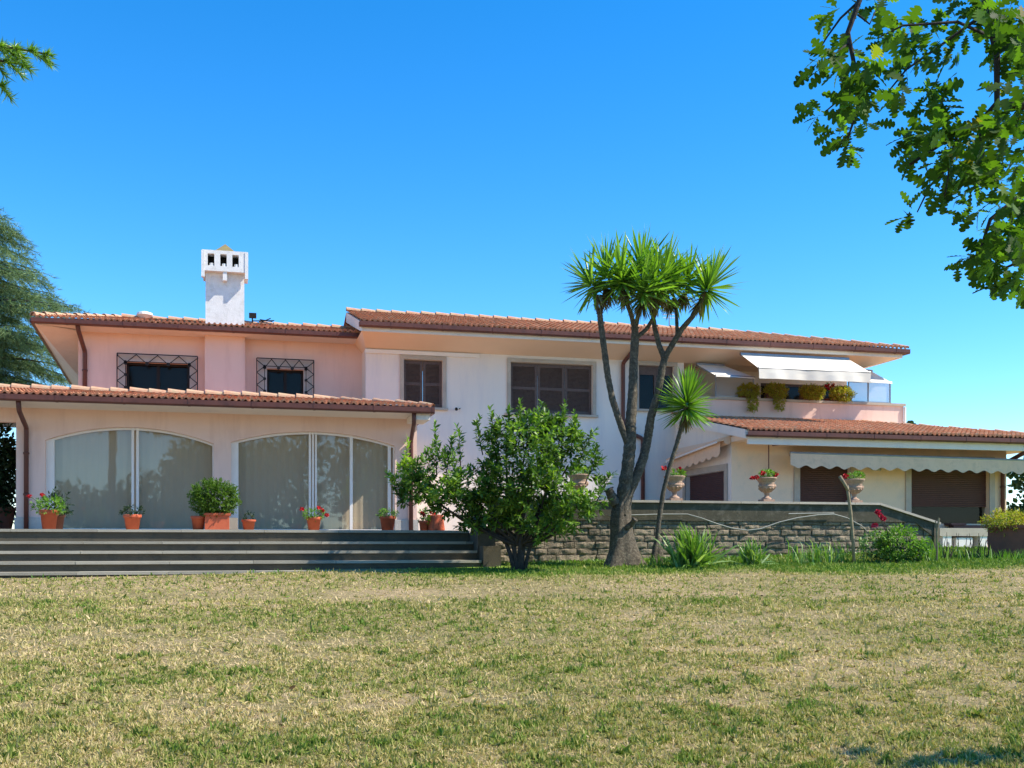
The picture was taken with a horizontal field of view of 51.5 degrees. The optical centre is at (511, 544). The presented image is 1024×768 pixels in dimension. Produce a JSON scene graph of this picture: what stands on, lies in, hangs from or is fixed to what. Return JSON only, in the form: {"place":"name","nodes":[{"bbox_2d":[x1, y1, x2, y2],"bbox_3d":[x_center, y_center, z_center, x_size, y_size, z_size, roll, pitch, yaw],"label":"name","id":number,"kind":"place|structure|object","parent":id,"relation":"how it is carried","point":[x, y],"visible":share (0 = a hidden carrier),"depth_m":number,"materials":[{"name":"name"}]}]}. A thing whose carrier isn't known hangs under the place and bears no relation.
{"place":"outdoors","nodes":[
{"label":"outdoors","id":0,"kind":"place"},
{"bbox_2d":[230,532,469,543],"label":"terrace","id":1,"kind":"structure","parent":0,"point":[250,532],"depth_m":20.30,"materials":[{"name":"grey stone"}]},
{"bbox_2d":[0,423,15,528],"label":"oleander","id":2,"kind":"object","parent":1,"relation":"on","point":[7,477],"visible":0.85,"depth_m":24.04,"materials":[{"name":"green plant"}]},
{"bbox_2d":[229,518,237,529],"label":"stone block","id":3,"kind":"structure","parent":1,"relation":"on","point":[233,523],"depth_m":21.47,"materials":[{"name":"white stone"}]},
{"bbox_2d":[0,545,1023,767],"bbox_3d":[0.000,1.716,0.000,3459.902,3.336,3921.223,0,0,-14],"label":"lawn","id":4,"kind":"structure","parent":0,"point":[961,699],"depth_m":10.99,"materials":[{"name":"green plant"}]},
{"bbox_2d":[0,37,58,106],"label":"conifer tree","id":5,"kind":"object","parent":4,"relation":"on","point":[16,51],"visible":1,"depth_m":9.04,"materials":[{"name":"green plant"}]},
{"bbox_2d":[0,207,89,386],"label":"cedar tree","id":6,"kind":"object","parent":4,"relation":"on","point":[14,298],"visible":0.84,"depth_m":35.48,"materials":[{"name":"green plant"}]},
{"bbox_2d":[0,529,480,577],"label":"stone steps","id":7,"kind":"structure","parent":4,"relation":"on","point":[27,553],"depth_m":19.50,"materials":[{"name":"grey stone"}]},
{"bbox_2d":[27,493,66,528],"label":"potted geranium","id":8,"kind":"object","parent":7,"relation":"on","point":[48,519],"visible":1,"depth_m":19.77,"materials":[{"name":"plant"}]},
{"bbox_2d":[41,486,74,528],"bbox_3d":[-8.686,-0.708,20.221,0.656,0.836,0.611,0,0,-14],"label":"potted shrub","id":9,"kind":"object","parent":7,"relation":"on","point":[60,521],"visible":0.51,"depth_m":20.17,"materials":[{"name":"plant"}]},
{"bbox_2d":[118,504,145,528],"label":"potted plant","id":10,"kind":"object","parent":7,"relation":"on","point":[132,520],"visible":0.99,"depth_m":20.32,"materials":[{"name":"ceramic"}]},
{"bbox_2d":[191,516,204,528],"bbox_3d":[-6.061,-0.425,20.488,0.284,0.270,0.281,0,0,-14],"label":"terracotta pot","id":11,"kind":"object","parent":7,"relation":"on","point":[198,522],"visible":0.95,"depth_m":20.39,"materials":[{"name":"ceramic"}]},
{"bbox_2d":[186,477,241,529],"bbox_3d":[-5.781,-0.824,20.615,1.075,1.067,0.925,0,0,-14],"label":"potted shrub","id":12,"kind":"object","parent":7,"relation":"on","point":[216,518],"visible":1,"depth_m":20.42,"materials":[{"name":"green plant"}]},
{"bbox_2d":[241,510,255,529],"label":"potted plant","id":13,"kind":"object","parent":7,"relation":"on","point":[248,524],"visible":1,"depth_m":20.68,"materials":[{"name":"ceramic"}]},
{"bbox_2d":[299,506,328,529],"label":"potted geranium","id":14,"kind":"object","parent":7,"relation":"on","point":[313,522],"visible":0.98,"depth_m":20.98,"materials":[{"name":"ceramic"}]},
{"bbox_2d":[375,507,399,529],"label":"potted plant","id":15,"kind":"object","parent":7,"relation":"on","point":[387,522],"visible":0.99,"depth_m":21.33,"materials":[{"name":"ceramic"}]},
{"bbox_2d":[417,507,430,529],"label":"potted geranium","id":16,"kind":"object","parent":7,"relation":"on","point":[423,524],"visible":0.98,"depth_m":21.56,"materials":[{"name":"plant"}]},
{"bbox_2d":[427,511,444,529],"bbox_3d":[-1.577,-0.497,21.785,0.400,0.414,0.400,0,0,-14],"label":"terracotta jar","id":17,"kind":"object","parent":7,"relation":"on","point":[436,522],"visible":0.66,"depth_m":21.62,"materials":[{"name":"orange ceramic"}]},
{"bbox_2d":[470,518,500,566],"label":"stone pier","id":18,"kind":"structure","parent":4,"relation":"on","point":[487,550],"depth_m":20.19,"materials":[{"name":"grey stone"}]},
{"bbox_2d":[384,397,618,570],"bbox_3d":[-0.187,-1.073,18.971,4.189,3.262,1.944,0,0,-7],"label":"lemon tree","id":19,"kind":"object","parent":4,"relation":"on","point":[512,509],"visible":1,"depth_m":18.98,"materials":[{"name":"green plant"}]},
{"bbox_2d":[31,546,980,577],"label":"weeds","id":20,"kind":"object","parent":4,"relation":"on","point":[570,561],"visible":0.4,"depth_m":20.98,"materials":[{"name":"green plant"}]},
{"bbox_2d":[0,244,1023,546],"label":"house","id":21,"kind":"structure","parent":4,"relation":"on","point":[278,424],"depth_m":26.95,"materials":[{"name":"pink paint"}]},
{"bbox_2d":[136,311,152,317],"bbox_3d":[-10.027,-6.266,28.950,0.440,0.200,0.429,0,0,-14],"label":"roof vent","id":22,"kind":"object","parent":21,"relation":"on","point":[143,314],"visible":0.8,"depth_m":28.81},
{"bbox_2d":[116,353,197,390],"bbox_3d":[-9.023,-4.226,27.049,1.961,1.202,0.440,0,0,-14],"label":"window grille","id":23,"kind":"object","parent":21,"relation":"in","point":[147,374],"depth_m":27.14,"materials":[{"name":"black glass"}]},
{"bbox_2d":[249,313,273,322],"bbox_3d":[-7.018,-6.356,29.738,0.691,0.260,0.080,0,0,-14],"label":"roof antenna","id":24,"kind":"object","parent":21,"relation":"on","point":[252,315],"visible":1,"depth_m":29.67,"materials":[{"name":"black metal"}]},
{"bbox_2d":[256,357,313,395],"bbox_3d":[-5.953,-4.293,27.832,1.479,1.120,0.440,0,0,-14],"label":"window grille","id":25,"kind":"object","parent":21,"relation":"in","point":[289,381],"depth_m":27.89,"materials":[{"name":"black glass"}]},
{"bbox_2d":[400,355,447,409],"bbox_3d":[-2.331,-4.245,27.806,1.306,1.406,0.220,0,0,-14],"label":"shuttered window","id":26,"kind":"structure","parent":21,"relation":"in","point":[410,370],"depth_m":27.86,"materials":[{"name":"brown wood"}]},
{"bbox_2d":[505,358,597,417],"bbox_3d":[1.073,-4.239,28.674,2.586,1.523,0.220,0,0,-14],"label":"shuttered window","id":27,"kind":"structure","parent":21,"relation":"in","point":[551,384],"depth_m":28.74,"materials":[{"name":"brown wood"}]},
{"bbox_2d":[636,361,679,411],"bbox_3d":[3.983,-4.379,29.451,1.320,1.376,0.290,0,0,-14],"label":"window","id":28,"kind":"structure","parent":21,"relation":"in","point":[647,375],"depth_m":29.51,"materials":[{"name":"white glass"}]},
{"bbox_2d":[682,464,727,500],"bbox_3d":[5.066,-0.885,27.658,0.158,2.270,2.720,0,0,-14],"label":"roller door","id":29,"kind":"structure","parent":21,"relation":"in","point":[712,486],"depth_m":27.63,"materials":[{"name":"brown metal"}]},
{"bbox_2d":[735,382,761,413],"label":"balcony plant","id":30,"kind":"object","parent":21,"relation":"hanging from","point":[753,394],"visible":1,"depth_m":29.15,"materials":[{"name":"green plant"}]},
{"bbox_2d":[762,381,789,411],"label":"balcony plant","id":31,"kind":"object","parent":21,"relation":"on","point":[780,390],"visible":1,"depth_m":29.37,"materials":[{"name":"green plant"}]},
{"bbox_2d":[761,383,843,400],"bbox_3d":[8.590,-3.675,31.529,2.833,2.150,0.140,0,0,-14],"label":"balcony door","id":32,"kind":"structure","parent":21,"relation":"in","point":[794,393],"depth_m":31.54,"materials":[{"name":"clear glass"}]},
{"bbox_2d":[799,383,826,399],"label":"balcony plant","id":33,"kind":"object","parent":21,"relation":"on","point":[814,392],"visible":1,"depth_m":29.65,"materials":[{"name":"plant"}]},
{"bbox_2d":[794,465,855,501],"bbox_3d":[7.890,-0.874,26.821,1.742,2.672,0.158,0,0,-14],"label":"roller door","id":34,"kind":"structure","parent":21,"relation":"in","point":[821,483],"depth_m":26.88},
{"bbox_2d":[822,382,834,400],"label":"potted geranium","id":35,"kind":"object","parent":21,"relation":"on","point":[827,385],"visible":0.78,"depth_m":30.27,"materials":[{"name":"red plant"}]},
{"bbox_2d":[829,385,856,402],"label":"balcony plant","id":36,"kind":"object","parent":21,"relation":"on","point":[836,394],"visible":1,"depth_m":29.88,"materials":[{"name":"plant"}]},
{"bbox_2d":[905,455,994,523],"bbox_3d":[11.408,-1.435,27.795,2.676,1.764,0.308,0,0,-14],"label":"roller window","id":37,"kind":"structure","parent":21,"relation":"in","point":[955,496],"depth_m":27.86,"materials":[{"name":"brown"}]},
{"bbox_2d":[944,523,987,543],"bbox_3d":[11.856,-0.289,27.635,1.159,0.550,0.300,0,0,-14],"label":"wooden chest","id":38,"kind":"object","parent":21,"relation":"on","point":[958,525],"visible":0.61,"depth_m":27.49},
{"bbox_2d":[560,223,748,566],"bbox_3d":[2.608,-2.854,20.337,3.656,6.855,2.322,0,0,-14],"label":"yucca tree","id":39,"kind":"object","parent":4,"relation":"on","point":[648,281],"visible":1,"depth_m":20.14,"materials":[{"name":"green plant"}]},
{"bbox_2d":[637,554,672,566],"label":"grass tuft","id":40,"kind":"object","parent":4,"relation":"on","point":[661,563],"visible":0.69,"depth_m":19.88,"materials":[{"name":"green plant"}]},
{"bbox_2d":[650,366,719,563],"bbox_3d":[3.318,-1.508,20.363,1.381,3.943,1.339,0,0,-14],"label":"young yucca","id":41,"kind":"object","parent":4,"relation":"on","point":[690,384],"visible":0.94,"depth_m":20.30,"materials":[{"name":"green plant"}]},
{"bbox_2d":[651,522,740,567],"bbox_3d":[3.354,-0.003,19.657,1.486,0.905,1.796,0,0,35],"label":"iris clump","id":42,"kind":"object","parent":4,"relation":"on","point":[691,551],"visible":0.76,"depth_m":19.58,"materials":[{"name":"green plant"}]},
{"bbox_2d":[488,498,940,562],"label":"retaining wall","id":43,"kind":"structure","parent":4,"relation":"on","point":[592,541],"depth_m":22.35,"materials":[{"name":"grey stone"}]},
{"bbox_2d":[568,468,589,489],"bbox_3d":[1.370,-1.283,21.583,0.480,0.726,0.464,0,0,-14],"label":"stone urn","id":44,"kind":"object","parent":43,"relation":"on","point":[579,479],"visible":0.45,"depth_m":21.44,"materials":[{"name":"beige stone"}]},
{"bbox_2d":[661,466,686,499],"bbox_3d":[3.387,-1.282,22.062,0.486,0.724,0.518,0,0,23],"label":"stone urn","id":45,"kind":"object","parent":43,"relation":"on","point":[675,485],"visible":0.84,"depth_m":21.98,"materials":[{"name":"beige stone"}]},
{"bbox_2d":[608,514,867,531],"bbox_3d":[4.822,-0.472,22.224,5.875,0.394,0.134,0,0,-14],"label":"garden hose","id":46,"kind":"object","parent":43,"relation":"attached to","point":[750,529],"visible":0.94,"depth_m":22.21,"materials":[{"name":"grey rubber"}]},
{"bbox_2d":[749,468,778,500],"bbox_3d":[5.360,-1.282,22.555,0.648,0.724,0.449,0,0,-44],"label":"stone urn","id":47,"kind":"object","parent":43,"relation":"on","point":[766,485],"visible":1,"depth_m":22.50,"materials":[{"name":"beige stone"}]},
{"bbox_2d":[788,513,833,513],"bbox_3d":[6.398,-0.672,22.673,1.078,0.048,0.024,0,0,-14],"label":"water pipe","id":48,"kind":"object","parent":43,"relation":"attached to","point":[810,513],"visible":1,"depth_m":22.66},
{"bbox_2d":[842,470,864,501],"bbox_3d":[7.461,-1.275,23.113,0.459,0.710,0.541,0,0,25],"label":"stone urn","id":49,"kind":"object","parent":43,"relation":"on","point":[856,487],"visible":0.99,"depth_m":23.02,"materials":[{"name":"beige stone"}]},
{"bbox_2d":[727,537,777,565],"bbox_3d":[4.519,0.122,19.974,1.039,0.582,0.996,0,0,-14],"label":"iris clump","id":50,"kind":"object","parent":4,"relation":"on","point":[751,556],"visible":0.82,"depth_m":19.82,"materials":[{"name":"green plant"}]},
{"bbox_2d":[787,540,844,564],"bbox_3d":[5.638,0.138,20.155,1.520,0.569,1.055,0,0,-14],"label":"iris clump","id":51,"kind":"object","parent":4,"relation":"on","point":[812,557],"visible":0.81,"depth_m":20.11,"materials":[{"name":"green plant"}]},
{"bbox_2d":[814,541,859,562],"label":"iris clump","id":52,"kind":"object","parent":4,"relation":"on","point":[840,557],"visible":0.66,"depth_m":20.26,"materials":[{"name":"green plant"}]},
{"bbox_2d":[838,476,855,562],"bbox_3d":[6.366,-0.433,20.149,0.337,1.781,0.066,0,0,0],"label":"pruned stem","id":53,"kind":"object","parent":4,"relation":"on","point":[850,517],"visible":0.92,"depth_m":20.12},
{"bbox_2d":[856,528,893,561],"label":"leafy shrub","id":54,"kind":"object","parent":4,"relation":"on","point":[862,546],"visible":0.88,"depth_m":20.24,"materials":[{"name":"green plant"}]},
{"bbox_2d":[863,509,931,562],"bbox_3d":[7.364,-0.106,20.317,1.360,1.156,0.896,0,0,-14],"label":"rose bush","id":55,"kind":"object","parent":4,"relation":"on","point":[916,547],"visible":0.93,"depth_m":20.17,"materials":[{"name":"green plant"}]},
{"bbox_2d":[792,0,1023,308],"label":"oak tree","id":56,"kind":"object","parent":4,"relation":"on","point":[978,167],"visible":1,"depth_m":4.50,"materials":[{"name":"green plant"}]},
{"bbox_2d":[892,538,949,560],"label":"iris clump","id":57,"kind":"object","parent":4,"relation":"on","point":[928,557],"visible":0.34,"depth_m":20.51,"materials":[{"name":"green plant"}]},
{"bbox_2d":[935,518,939,559],"bbox_3d":[8.266,-0.105,20.600,0.101,0.847,0.043,0,0,1],"label":"dry stake","id":58,"kind":"object","parent":4,"relation":"on","point":[937,525],"visible":0.86,"depth_m":20.58,"materials":[{"name":"grey wood"}]},
{"bbox_2d":[939,528,987,547],"bbox_3d":[11.311,-0.092,26.928,1.468,0.661,0.600,0,0,-14],"label":"stone bench","id":59,"kind":"object","parent":4,"relation":"on","point":[949,533],"visible":0.39,"depth_m":26.65,"materials":[{"name":"white stone"}]},
{"bbox_2d":[939,533,990,558],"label":"clump","id":60,"kind":"object","parent":4,"relation":"on","point":[972,547],"visible":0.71,"depth_m":21.27,"materials":[{"name":"green plant"}]},
{"bbox_2d":[939,543,1013,559],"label":"iris clump","id":61,"kind":"object","parent":4,"relation":"on","point":[972,555],"visible":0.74,"depth_m":21.06,"materials":[{"name":"green plant"}]},
{"bbox_2d":[948,548,1023,560],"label":"grass tuft","id":62,"kind":"object","parent":4,"relation":"on","point":[1019,555],"visible":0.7,"depth_m":20.72,"materials":[{"name":"green plant"}]},
{"bbox_2d":[977,507,1023,557],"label":"planter","id":63,"kind":"object","parent":4,"relation":"on","point":[1003,534],"visible":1,"depth_m":21.34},
{"bbox_2d":[1006,457,1023,524],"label":"background tree","id":64,"kind":"object","parent":4,"relation":"on","point":[1017,483],"visible":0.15,"depth_m":39.94,"materials":[{"name":"green plant"}]},
{"bbox_2d":[0,0,1023,528],"label":"sky","id":65,"kind":"structure","parent":0,"point":[443,156],"materials":[{"name":"blue"}]}
]}

